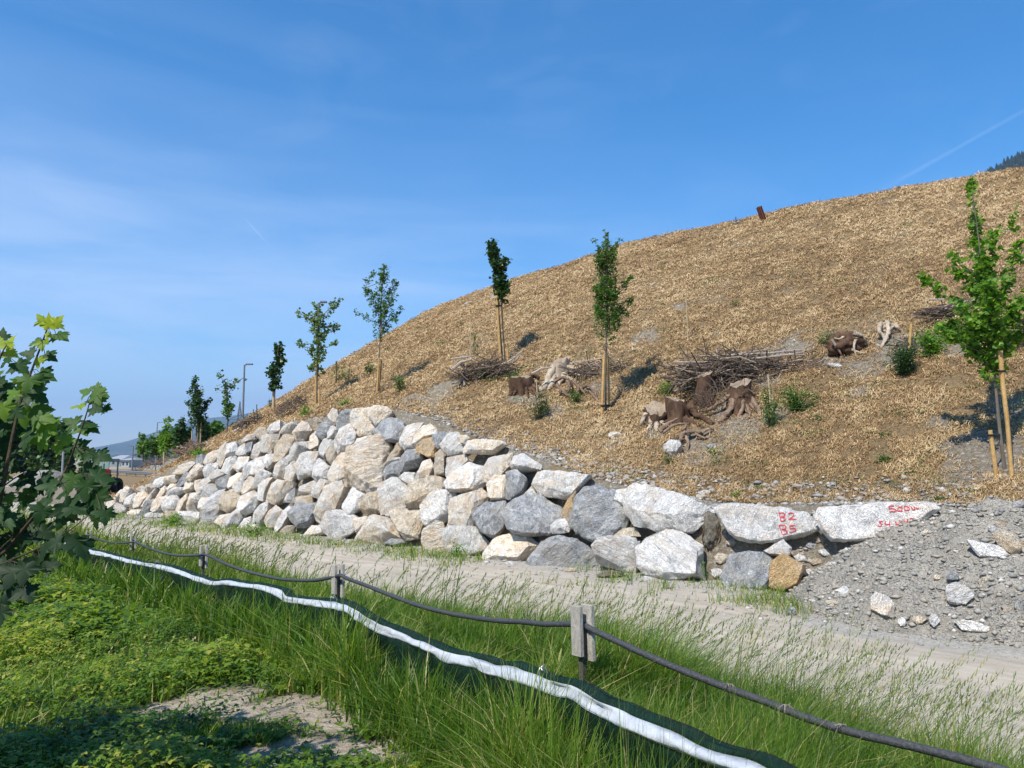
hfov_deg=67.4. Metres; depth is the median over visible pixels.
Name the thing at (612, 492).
boulder
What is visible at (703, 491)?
rock
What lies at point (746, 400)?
tree stump
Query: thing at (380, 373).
wooden stake
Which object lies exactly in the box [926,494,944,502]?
shrub
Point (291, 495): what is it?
boulder
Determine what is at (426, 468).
boulder
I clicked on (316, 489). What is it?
boulder
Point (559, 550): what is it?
boulder
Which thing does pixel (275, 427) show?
boulder
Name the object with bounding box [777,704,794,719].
grass wisp
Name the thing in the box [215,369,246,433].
young tree
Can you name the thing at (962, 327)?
shrub
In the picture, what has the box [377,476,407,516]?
boulder
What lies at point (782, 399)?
sprouting weeds
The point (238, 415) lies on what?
electricity pylon
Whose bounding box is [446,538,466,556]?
shrub
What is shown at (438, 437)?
boulder
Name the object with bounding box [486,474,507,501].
boulder
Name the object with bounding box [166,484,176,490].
boulder
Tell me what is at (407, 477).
boulder
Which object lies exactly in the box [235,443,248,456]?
boulder
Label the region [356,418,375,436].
boulder
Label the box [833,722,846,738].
grass wisp
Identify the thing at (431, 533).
boulder
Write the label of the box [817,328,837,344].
shrub
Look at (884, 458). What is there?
shrub
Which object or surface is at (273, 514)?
boulder
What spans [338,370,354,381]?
shrub
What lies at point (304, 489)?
boulder
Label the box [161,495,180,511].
boulder
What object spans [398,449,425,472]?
boulder
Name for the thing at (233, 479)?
boulder
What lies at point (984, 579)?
rock
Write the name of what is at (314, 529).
boulder
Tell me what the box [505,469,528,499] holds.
boulder
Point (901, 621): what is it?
rock
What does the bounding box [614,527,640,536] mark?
boulder
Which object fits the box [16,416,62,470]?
background tree
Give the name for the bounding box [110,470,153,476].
guard rail
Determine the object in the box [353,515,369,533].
boulder
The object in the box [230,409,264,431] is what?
brush pile
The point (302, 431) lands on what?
boulder
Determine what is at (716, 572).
rock
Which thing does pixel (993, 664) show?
dirt track
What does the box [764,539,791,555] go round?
boulder
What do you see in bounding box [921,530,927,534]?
rock
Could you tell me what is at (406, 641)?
strip fence
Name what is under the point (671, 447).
rock
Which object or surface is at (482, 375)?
shrub
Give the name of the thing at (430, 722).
meadow grass
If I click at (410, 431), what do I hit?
boulder
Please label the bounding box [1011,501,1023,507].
rock
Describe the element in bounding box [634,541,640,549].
boulder
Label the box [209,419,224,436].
background tree
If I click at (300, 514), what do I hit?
boulder
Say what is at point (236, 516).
boulder
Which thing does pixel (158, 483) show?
boulder
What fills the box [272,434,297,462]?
boulder
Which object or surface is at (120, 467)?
ground
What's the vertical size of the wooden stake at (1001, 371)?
2.334 m
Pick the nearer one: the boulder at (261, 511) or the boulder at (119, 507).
the boulder at (261, 511)
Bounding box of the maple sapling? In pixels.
[0,312,121,626]
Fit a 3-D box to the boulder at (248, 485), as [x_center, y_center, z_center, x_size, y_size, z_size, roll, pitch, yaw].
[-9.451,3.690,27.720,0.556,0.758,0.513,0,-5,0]
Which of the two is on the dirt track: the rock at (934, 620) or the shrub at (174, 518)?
the shrub at (174, 518)
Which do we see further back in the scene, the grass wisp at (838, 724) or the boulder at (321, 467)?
the boulder at (321, 467)
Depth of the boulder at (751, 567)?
14.50 m
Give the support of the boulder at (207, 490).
on the boulder at (202, 500)
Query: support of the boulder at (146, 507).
on the dirt track
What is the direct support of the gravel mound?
on the gravel yard
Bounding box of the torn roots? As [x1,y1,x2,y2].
[553,376,598,401]
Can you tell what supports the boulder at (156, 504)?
on the boulder at (151, 514)
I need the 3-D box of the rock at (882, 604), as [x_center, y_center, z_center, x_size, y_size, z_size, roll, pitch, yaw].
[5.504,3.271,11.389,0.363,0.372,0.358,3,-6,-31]
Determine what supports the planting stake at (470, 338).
on the hillside
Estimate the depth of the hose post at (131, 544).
17.21 m
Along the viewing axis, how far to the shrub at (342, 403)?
28.55 m
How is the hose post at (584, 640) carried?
on the grassy bank
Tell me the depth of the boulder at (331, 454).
24.95 m
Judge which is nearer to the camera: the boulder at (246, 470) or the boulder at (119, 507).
the boulder at (246, 470)
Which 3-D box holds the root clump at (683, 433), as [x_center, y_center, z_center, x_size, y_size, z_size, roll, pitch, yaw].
[4.299,1.224,18.802,1.434,0.822,0.481,0,-5,0]
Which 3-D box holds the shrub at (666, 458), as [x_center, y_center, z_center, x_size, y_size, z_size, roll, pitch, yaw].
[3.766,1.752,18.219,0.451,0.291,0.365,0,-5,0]
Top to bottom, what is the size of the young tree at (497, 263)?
4.727 m
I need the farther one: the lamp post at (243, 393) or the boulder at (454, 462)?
the lamp post at (243, 393)
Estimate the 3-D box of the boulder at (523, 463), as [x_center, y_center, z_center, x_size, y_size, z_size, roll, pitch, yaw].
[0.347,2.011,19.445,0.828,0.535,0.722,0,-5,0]
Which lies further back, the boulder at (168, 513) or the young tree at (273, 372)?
the young tree at (273, 372)
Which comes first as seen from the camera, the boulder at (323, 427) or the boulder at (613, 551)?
the boulder at (613, 551)
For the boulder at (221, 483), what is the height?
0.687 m
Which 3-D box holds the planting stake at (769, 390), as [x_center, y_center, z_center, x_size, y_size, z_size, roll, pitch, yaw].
[6.308,0.403,18.775,0.103,1.285,0.046,0,-5,0]
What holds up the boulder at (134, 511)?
on the dirt track
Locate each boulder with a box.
[105,497,118,507]
[113,502,127,513]
[115,489,121,498]
[119,485,135,502]
[123,492,136,507]
[128,508,141,514]
[132,490,148,508]
[136,485,145,491]
[138,498,153,515]
[141,488,159,506]
[143,511,164,517]
[145,483,153,491]
[150,495,165,512]
[151,476,167,488]
[155,484,167,498]
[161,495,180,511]
[161,511,178,518]
[163,475,181,484]
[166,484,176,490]
[166,487,184,496]
[172,461,195,474]
[175,493,188,511]
[176,472,188,486]
[176,511,199,521]
[183,481,194,492]
[185,463,203,481]
[186,492,200,511]
[194,479,201,490]
[195,454,205,465]
[196,477,214,493]
[197,497,208,511]
[199,489,226,524]
[200,484,217,496]
[203,449,218,464]
[203,462,219,477]
[208,469,225,481]
[214,513,229,526]
[215,472,231,489]
[217,441,228,467]
[218,489,241,513]
[220,456,237,474]
[223,508,247,527]
[224,441,239,456]
[227,472,241,489]
[232,456,251,472]
[232,480,244,494]
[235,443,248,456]
[236,490,261,514]
[237,516,252,527]
[240,460,253,480]
[241,434,256,442]
[241,476,257,494]
[245,440,256,452]
[249,456,266,475]
[251,442,265,459]
[252,502,274,526]
[253,427,269,438]
[254,469,272,488]
[257,477,275,501]
[260,434,280,453]
[262,453,275,469]
[264,505,281,527]
[265,479,297,504]
[267,420,282,433]
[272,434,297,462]
[273,455,290,479]
[274,506,290,531]
[279,422,297,434]
[279,525,295,532]
[283,488,297,502]
[284,461,296,480]
[287,502,316,527]
[288,441,311,461]
[292,420,313,441]
[293,451,321,479]
[294,494,314,504]
[298,480,316,494]
[303,525,325,535]
[308,431,321,448]
[311,478,328,498]
[312,418,322,429]
[312,458,329,481]
[313,479,352,522]
[315,420,331,439]
[318,438,333,459]
[319,509,357,539]
[326,444,337,464]
[327,408,339,422]
[327,425,337,438]
[327,452,344,482]
[334,423,359,454]
[336,409,352,430]
[342,486,365,514]
[343,434,393,492]
[350,407,370,429]
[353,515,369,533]
[354,514,404,543]
[355,435,368,442]
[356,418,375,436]
[357,490,379,514]
[368,405,393,426]
[373,417,405,443]
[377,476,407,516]
[382,538,405,545]
[383,460,401,479]
[384,442,404,465]
[386,457,399,465]
[388,508,424,540]
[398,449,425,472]
[398,472,415,483]
[399,422,423,450]
[404,475,445,508]
[410,423,437,448]
[414,459,433,479]
[416,437,438,457]
[419,488,457,526]
[421,520,445,551]
[432,431,447,448]
[434,449,447,475]
[439,431,464,456]
[442,525,489,555]
[443,462,486,492]
[445,454,469,477]
[448,488,490,526]
[456,435,470,444]
[463,439,506,454]
[472,500,506,538]
[481,452,513,481]
[482,533,538,560]
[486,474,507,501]
[500,491,562,536]
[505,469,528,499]
[509,453,541,473]
[525,486,536,492]
[525,535,600,568]
[531,470,592,499]
[550,518,571,533]
[561,491,576,521]
[568,484,629,541]
[591,535,637,572]
[609,488,615,495]
[614,488,625,505]
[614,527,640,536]
[621,483,714,533]
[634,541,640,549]
[635,529,705,580]
[714,503,819,543]
[719,550,772,589]
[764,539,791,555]
[769,553,806,590]
[813,501,940,542]
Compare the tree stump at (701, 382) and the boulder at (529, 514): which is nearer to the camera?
the boulder at (529, 514)
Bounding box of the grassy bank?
[0,547,455,767]
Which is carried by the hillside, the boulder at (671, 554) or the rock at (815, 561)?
the rock at (815, 561)
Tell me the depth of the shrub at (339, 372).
36.56 m
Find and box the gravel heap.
[788,497,1023,647]
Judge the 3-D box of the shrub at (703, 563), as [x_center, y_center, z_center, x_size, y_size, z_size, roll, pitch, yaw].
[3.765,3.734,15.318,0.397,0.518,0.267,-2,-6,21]
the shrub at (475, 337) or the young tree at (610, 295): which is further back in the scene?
the shrub at (475, 337)
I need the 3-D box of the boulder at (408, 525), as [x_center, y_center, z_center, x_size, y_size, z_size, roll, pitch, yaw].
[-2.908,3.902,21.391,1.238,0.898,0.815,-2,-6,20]
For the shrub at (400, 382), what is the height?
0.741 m
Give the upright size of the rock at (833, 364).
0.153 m
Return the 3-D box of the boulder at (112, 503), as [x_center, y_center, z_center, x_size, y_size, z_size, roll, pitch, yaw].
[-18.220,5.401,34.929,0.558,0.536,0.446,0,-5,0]
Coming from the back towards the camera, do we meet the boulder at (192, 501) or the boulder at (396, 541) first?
the boulder at (192, 501)
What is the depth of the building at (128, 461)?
200.70 m
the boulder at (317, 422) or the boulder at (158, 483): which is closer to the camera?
the boulder at (317, 422)
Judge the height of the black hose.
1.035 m
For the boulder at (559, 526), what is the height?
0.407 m
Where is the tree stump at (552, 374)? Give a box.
[539,356,595,391]
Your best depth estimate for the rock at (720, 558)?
15.29 m
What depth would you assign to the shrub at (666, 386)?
21.61 m
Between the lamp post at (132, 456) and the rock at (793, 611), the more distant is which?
the lamp post at (132, 456)
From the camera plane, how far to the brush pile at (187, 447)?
37.87 m
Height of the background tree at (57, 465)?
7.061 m
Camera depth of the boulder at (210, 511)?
28.29 m
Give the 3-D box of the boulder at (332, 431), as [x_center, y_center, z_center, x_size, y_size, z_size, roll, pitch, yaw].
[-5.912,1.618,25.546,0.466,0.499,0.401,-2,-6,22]
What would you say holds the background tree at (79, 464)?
on the ground at (120, 467)
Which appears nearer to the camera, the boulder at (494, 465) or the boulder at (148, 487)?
the boulder at (494, 465)
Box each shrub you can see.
[161,510,186,526]
[189,446,209,456]
[238,519,272,536]
[298,404,313,416]
[328,364,348,381]
[337,396,352,405]
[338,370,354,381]
[364,360,379,373]
[392,372,410,391]
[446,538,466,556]
[471,333,481,354]
[472,369,493,378]
[505,368,522,381]
[521,389,555,418]
[565,388,585,404]
[657,379,673,394]
[662,453,676,463]
[696,559,708,580]
[706,447,723,455]
[729,491,742,498]
[757,385,784,426]
[774,376,821,409]
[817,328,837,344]
[875,452,893,463]
[885,337,919,374]
[907,327,949,356]
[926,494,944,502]
[945,309,968,340]
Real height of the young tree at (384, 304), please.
5.159 m
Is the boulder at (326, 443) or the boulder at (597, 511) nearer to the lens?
the boulder at (597, 511)
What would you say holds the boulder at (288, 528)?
on the dirt track
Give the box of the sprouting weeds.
[238,175,1023,500]
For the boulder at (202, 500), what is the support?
on the hillside
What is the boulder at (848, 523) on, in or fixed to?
on the gravel heap
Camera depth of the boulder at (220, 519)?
27.65 m
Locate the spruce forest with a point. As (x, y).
(1017, 160)
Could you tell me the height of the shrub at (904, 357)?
0.980 m
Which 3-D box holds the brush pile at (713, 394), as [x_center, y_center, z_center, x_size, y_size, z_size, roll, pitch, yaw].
[5.621,0.179,19.997,2.215,1.239,1.525,0,-5,0]
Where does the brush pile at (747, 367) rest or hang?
on the hillside
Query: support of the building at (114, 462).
on the ground at (120, 467)
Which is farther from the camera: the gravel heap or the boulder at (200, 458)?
the boulder at (200, 458)
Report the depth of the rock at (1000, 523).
11.85 m
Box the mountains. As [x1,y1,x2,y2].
[94,413,249,456]
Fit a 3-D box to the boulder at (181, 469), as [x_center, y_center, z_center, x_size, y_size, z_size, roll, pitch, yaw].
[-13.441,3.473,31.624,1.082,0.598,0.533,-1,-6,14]
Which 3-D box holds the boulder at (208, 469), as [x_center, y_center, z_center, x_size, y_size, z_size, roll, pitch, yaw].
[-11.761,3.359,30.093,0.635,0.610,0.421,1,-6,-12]
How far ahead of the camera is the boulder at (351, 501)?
23.20 m
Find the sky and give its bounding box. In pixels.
[0,0,1023,447]
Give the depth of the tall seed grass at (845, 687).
6.55 m
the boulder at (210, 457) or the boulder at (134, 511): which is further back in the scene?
the boulder at (134, 511)
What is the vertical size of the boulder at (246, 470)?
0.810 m
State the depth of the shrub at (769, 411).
18.37 m
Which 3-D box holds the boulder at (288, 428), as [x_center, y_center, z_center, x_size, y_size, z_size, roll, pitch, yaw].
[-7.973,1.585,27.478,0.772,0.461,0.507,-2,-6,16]
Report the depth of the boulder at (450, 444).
21.35 m
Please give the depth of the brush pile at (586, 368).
23.75 m
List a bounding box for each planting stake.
[470,319,470,357]
[686,296,687,340]
[767,374,771,417]
[908,324,912,350]
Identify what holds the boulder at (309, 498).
on the boulder at (300, 514)
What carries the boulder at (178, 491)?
on the hillside
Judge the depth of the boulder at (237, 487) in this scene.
27.99 m
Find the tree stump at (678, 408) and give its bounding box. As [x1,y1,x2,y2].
[659,396,714,429]
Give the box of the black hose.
[87,534,1009,767]
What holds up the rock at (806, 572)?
on the gravel heap
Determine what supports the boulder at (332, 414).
on the boulder at (323, 427)
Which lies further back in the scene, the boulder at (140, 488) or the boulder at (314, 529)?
the boulder at (140, 488)
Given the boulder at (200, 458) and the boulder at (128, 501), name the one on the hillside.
the boulder at (128, 501)
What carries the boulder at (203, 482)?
on the hillside
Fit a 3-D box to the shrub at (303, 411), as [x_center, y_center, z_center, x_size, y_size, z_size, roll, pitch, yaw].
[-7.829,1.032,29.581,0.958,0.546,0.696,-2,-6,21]
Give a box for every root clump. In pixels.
[658,418,714,450]
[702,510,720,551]
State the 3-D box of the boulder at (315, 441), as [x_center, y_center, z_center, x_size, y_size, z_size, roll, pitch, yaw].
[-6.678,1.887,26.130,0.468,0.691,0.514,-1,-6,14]
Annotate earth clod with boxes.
[597,570,624,577]
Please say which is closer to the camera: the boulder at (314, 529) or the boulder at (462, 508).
the boulder at (462, 508)
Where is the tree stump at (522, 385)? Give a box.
[508,374,539,397]
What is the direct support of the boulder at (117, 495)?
on the boulder at (119, 507)
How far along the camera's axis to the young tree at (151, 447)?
55.70 m
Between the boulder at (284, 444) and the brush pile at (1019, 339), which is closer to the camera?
the brush pile at (1019, 339)
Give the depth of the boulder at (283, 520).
25.34 m
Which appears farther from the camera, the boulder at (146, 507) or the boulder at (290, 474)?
the boulder at (146, 507)
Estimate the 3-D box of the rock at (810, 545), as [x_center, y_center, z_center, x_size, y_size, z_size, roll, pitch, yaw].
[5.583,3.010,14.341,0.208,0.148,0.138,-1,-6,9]
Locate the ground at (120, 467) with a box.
[26,458,175,469]
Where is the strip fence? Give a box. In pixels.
[40,540,797,767]
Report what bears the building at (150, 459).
on the ground at (120, 467)
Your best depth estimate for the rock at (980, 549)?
11.49 m
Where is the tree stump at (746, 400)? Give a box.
[700,378,764,423]
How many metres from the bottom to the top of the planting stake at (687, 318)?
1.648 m
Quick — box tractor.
[76,459,122,492]
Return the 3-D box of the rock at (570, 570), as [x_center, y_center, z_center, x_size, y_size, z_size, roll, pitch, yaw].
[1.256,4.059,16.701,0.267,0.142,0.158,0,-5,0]
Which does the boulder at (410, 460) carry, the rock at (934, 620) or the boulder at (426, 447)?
the boulder at (426, 447)
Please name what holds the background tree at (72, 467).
on the ground at (120, 467)
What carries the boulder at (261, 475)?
on the hillside
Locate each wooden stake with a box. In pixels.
[315,361,316,405]
[376,358,379,392]
[379,360,381,389]
[495,295,501,359]
[500,298,504,360]
[600,355,607,415]
[607,356,609,407]
[987,430,999,479]
[996,350,1013,475]
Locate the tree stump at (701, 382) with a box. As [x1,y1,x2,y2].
[692,370,714,409]
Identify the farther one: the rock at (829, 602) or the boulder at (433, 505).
the boulder at (433, 505)
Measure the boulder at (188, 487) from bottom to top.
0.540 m
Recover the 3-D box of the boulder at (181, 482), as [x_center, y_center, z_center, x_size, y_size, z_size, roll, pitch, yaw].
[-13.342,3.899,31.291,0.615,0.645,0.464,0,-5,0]
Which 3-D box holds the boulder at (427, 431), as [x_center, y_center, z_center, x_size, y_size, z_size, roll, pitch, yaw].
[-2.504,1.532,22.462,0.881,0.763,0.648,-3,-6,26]
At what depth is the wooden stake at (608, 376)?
21.73 m
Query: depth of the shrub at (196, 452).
31.82 m
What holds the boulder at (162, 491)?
on the hillside
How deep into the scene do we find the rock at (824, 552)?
14.08 m
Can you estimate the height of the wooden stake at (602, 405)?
1.793 m
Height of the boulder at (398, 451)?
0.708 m
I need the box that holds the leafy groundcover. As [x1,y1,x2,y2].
[0,575,468,767]
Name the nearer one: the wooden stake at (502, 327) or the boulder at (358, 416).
the boulder at (358, 416)
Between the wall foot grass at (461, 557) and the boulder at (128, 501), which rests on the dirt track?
the wall foot grass at (461, 557)
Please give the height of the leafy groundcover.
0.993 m
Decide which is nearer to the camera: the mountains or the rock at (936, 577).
the rock at (936, 577)
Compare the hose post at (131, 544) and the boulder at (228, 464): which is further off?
the boulder at (228, 464)
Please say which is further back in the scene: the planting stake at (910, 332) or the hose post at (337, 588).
the planting stake at (910, 332)
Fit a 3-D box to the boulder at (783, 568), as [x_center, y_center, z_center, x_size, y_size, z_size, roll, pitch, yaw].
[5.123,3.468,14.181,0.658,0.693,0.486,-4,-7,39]
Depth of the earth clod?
15.93 m
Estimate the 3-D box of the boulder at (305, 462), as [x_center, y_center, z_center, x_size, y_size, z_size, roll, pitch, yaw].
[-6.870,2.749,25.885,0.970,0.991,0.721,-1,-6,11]
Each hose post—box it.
[130,534,136,557]
[199,545,207,573]
[331,564,344,602]
[570,604,595,680]
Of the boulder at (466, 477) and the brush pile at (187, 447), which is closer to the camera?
the boulder at (466, 477)
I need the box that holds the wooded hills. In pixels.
[75,414,250,458]
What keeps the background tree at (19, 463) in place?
on the ground at (120, 467)
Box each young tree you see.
[133,432,151,461]
[144,433,162,459]
[154,415,177,457]
[170,415,190,454]
[184,375,212,440]
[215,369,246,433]
[264,341,286,407]
[295,297,343,403]
[353,263,404,392]
[484,238,512,359]
[590,229,635,410]
[915,174,1023,469]
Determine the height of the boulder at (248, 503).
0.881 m
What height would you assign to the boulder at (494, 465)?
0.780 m
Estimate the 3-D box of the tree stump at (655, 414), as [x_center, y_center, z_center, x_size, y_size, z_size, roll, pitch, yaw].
[3.782,0.868,20.193,0.804,0.910,0.819,0,-5,0]
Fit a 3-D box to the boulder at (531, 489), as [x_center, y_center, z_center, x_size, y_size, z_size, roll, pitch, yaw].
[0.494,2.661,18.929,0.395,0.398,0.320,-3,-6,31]
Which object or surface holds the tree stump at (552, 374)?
on the hillside
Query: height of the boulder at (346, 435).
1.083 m
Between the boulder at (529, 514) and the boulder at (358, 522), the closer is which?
the boulder at (529, 514)
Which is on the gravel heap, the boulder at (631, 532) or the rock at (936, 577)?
the rock at (936, 577)
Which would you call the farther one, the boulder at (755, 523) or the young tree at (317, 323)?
the young tree at (317, 323)
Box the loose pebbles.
[78,403,1023,658]
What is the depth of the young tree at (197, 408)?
40.22 m
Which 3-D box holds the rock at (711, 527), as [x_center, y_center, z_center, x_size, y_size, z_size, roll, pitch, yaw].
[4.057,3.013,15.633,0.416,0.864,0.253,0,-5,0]
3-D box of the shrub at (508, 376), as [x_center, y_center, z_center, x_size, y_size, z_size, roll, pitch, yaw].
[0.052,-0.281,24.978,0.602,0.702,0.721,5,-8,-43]
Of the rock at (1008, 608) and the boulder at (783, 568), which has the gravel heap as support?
the rock at (1008, 608)
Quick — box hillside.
[4,169,1023,590]
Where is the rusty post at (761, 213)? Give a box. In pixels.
[756,205,765,221]
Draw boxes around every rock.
[564,568,575,571]
[608,432,621,437]
[663,439,681,455]
[696,490,710,493]
[696,494,708,497]
[707,443,717,447]
[711,568,721,577]
[714,553,727,563]
[725,539,735,546]
[786,606,796,615]
[792,553,805,560]
[804,569,811,575]
[806,541,815,548]
[810,558,821,564]
[816,535,826,541]
[818,549,829,555]
[825,599,837,605]
[827,363,841,367]
[838,585,848,594]
[870,591,894,616]
[897,617,906,625]
[912,615,925,623]
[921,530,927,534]
[928,614,939,626]
[933,574,939,579]
[945,570,958,580]
[945,582,974,604]
[952,620,990,631]
[965,539,1010,557]
[977,575,991,584]
[987,526,996,531]
[991,528,1021,553]
[994,519,1007,527]
[1003,606,1013,611]
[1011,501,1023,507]
[1014,599,1023,609]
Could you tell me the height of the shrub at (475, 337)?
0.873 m
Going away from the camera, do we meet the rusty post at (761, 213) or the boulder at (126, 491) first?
the boulder at (126, 491)
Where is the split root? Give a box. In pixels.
[869,319,902,348]
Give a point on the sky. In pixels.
(179, 179)
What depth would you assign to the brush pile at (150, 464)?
111.22 m
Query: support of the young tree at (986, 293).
on the hillside
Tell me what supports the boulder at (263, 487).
on the hillside
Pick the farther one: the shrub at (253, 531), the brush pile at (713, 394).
the shrub at (253, 531)
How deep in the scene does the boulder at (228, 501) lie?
27.90 m
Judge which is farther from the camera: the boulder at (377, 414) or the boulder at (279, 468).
the boulder at (279, 468)
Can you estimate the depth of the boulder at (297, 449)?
26.28 m
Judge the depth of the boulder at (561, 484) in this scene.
18.26 m
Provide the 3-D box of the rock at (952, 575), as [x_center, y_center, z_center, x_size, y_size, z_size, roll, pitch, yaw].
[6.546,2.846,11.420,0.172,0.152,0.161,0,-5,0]
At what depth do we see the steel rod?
3.96 m
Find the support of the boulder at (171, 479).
on the hillside
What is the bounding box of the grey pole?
[61,451,64,472]
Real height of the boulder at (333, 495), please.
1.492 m
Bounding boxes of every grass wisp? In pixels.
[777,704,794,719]
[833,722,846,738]
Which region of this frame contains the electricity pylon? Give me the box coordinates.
[228,401,244,422]
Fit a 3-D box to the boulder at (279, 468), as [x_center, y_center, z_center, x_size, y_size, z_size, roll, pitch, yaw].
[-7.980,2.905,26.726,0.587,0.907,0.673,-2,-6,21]
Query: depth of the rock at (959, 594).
11.02 m
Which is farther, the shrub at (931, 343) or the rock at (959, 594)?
the shrub at (931, 343)
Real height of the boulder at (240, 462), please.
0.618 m
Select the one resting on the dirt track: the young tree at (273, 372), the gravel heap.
the gravel heap
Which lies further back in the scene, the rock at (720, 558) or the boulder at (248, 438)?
the boulder at (248, 438)
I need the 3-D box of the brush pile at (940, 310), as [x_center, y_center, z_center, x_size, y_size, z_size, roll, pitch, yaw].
[11.729,-2.091,20.524,2.507,0.827,1.074,0,-5,0]
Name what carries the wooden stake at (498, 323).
on the hillside
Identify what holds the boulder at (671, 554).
on the dirt track
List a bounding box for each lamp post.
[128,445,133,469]
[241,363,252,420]
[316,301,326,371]
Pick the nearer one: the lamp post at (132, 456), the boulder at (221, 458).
the boulder at (221, 458)
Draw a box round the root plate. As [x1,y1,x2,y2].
[825,331,866,355]
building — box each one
[106,455,141,465]
[121,458,143,466]
[131,453,161,464]
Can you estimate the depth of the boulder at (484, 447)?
20.46 m
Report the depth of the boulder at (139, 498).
32.89 m
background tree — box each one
[0,429,26,473]
[12,405,30,472]
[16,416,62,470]
[36,423,75,469]
[53,422,67,471]
[63,442,76,473]
[77,458,93,471]
[195,418,210,443]
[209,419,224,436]
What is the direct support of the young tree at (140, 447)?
on the hillside
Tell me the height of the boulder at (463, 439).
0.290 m
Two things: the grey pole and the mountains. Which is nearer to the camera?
the grey pole
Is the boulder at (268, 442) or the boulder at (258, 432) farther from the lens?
the boulder at (258, 432)
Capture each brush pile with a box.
[126,453,173,474]
[171,436,209,458]
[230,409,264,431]
[274,392,310,416]
[445,349,524,389]
[532,344,637,382]
[655,328,828,398]
[688,376,758,411]
[887,325,949,352]
[909,293,979,319]
[1003,320,1023,351]
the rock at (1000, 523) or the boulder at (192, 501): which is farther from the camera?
the boulder at (192, 501)
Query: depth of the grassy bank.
5.84 m
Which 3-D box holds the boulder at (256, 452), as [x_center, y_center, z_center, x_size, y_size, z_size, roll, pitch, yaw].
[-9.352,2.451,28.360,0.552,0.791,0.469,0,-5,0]
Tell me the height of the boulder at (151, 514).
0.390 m
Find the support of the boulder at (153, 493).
on the hillside
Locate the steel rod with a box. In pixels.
[539,665,547,733]
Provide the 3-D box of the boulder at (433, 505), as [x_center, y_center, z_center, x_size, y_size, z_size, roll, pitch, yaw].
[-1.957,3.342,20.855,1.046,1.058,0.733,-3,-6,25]
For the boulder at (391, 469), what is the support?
on the hillside
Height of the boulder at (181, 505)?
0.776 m
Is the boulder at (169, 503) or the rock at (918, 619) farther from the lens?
the boulder at (169, 503)
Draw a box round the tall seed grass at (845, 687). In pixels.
[11,499,1023,767]
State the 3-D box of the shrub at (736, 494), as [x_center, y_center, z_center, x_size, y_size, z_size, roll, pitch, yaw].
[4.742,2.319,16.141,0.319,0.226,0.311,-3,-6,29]
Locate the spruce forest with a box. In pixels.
[980,150,1023,174]
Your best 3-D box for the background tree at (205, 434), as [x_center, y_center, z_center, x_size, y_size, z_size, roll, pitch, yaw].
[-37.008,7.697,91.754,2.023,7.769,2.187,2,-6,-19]
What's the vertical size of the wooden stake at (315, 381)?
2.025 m
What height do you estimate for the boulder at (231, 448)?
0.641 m
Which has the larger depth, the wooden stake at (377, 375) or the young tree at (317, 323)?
the young tree at (317, 323)
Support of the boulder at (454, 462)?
on the hillside
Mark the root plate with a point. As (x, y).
(844, 343)
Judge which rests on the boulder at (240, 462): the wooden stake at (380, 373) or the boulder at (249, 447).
the boulder at (249, 447)
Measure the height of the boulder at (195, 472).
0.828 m
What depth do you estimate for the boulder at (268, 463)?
27.36 m
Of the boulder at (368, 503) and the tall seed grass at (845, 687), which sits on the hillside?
the boulder at (368, 503)
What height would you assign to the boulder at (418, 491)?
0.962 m
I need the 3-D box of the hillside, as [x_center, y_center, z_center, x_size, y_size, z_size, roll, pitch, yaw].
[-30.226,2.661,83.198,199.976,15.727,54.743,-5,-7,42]
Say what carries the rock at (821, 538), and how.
on the hillside
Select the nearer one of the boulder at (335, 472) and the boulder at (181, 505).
the boulder at (335, 472)
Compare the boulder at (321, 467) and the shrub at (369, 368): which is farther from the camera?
the shrub at (369, 368)
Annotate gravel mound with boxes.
[5,470,61,486]
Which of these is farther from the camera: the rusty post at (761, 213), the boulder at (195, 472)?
the rusty post at (761, 213)
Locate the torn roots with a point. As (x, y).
(587, 386)
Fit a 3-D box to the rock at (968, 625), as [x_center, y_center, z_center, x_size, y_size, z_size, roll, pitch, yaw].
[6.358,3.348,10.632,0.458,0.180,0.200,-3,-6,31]
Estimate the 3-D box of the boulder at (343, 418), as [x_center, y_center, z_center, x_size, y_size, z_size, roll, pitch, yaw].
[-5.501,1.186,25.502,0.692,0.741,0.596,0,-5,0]
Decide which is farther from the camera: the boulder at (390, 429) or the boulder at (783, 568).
the boulder at (390, 429)
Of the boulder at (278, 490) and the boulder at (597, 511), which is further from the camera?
the boulder at (278, 490)
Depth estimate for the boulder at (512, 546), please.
18.38 m
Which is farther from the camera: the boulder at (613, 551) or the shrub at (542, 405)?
the shrub at (542, 405)
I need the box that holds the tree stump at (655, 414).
[639,401,668,431]
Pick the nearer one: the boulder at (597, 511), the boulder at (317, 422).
the boulder at (597, 511)
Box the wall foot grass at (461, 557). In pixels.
[49,504,894,619]
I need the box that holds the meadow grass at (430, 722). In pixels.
[0,510,1023,767]
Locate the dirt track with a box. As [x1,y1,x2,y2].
[11,502,1023,766]
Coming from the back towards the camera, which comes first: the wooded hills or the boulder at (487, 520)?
the wooded hills
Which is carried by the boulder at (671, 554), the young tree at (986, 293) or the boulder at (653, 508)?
the boulder at (653, 508)
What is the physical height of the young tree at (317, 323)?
4.830 m
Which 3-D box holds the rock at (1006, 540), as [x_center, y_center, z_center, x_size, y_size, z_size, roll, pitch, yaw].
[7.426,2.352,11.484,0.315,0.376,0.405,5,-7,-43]

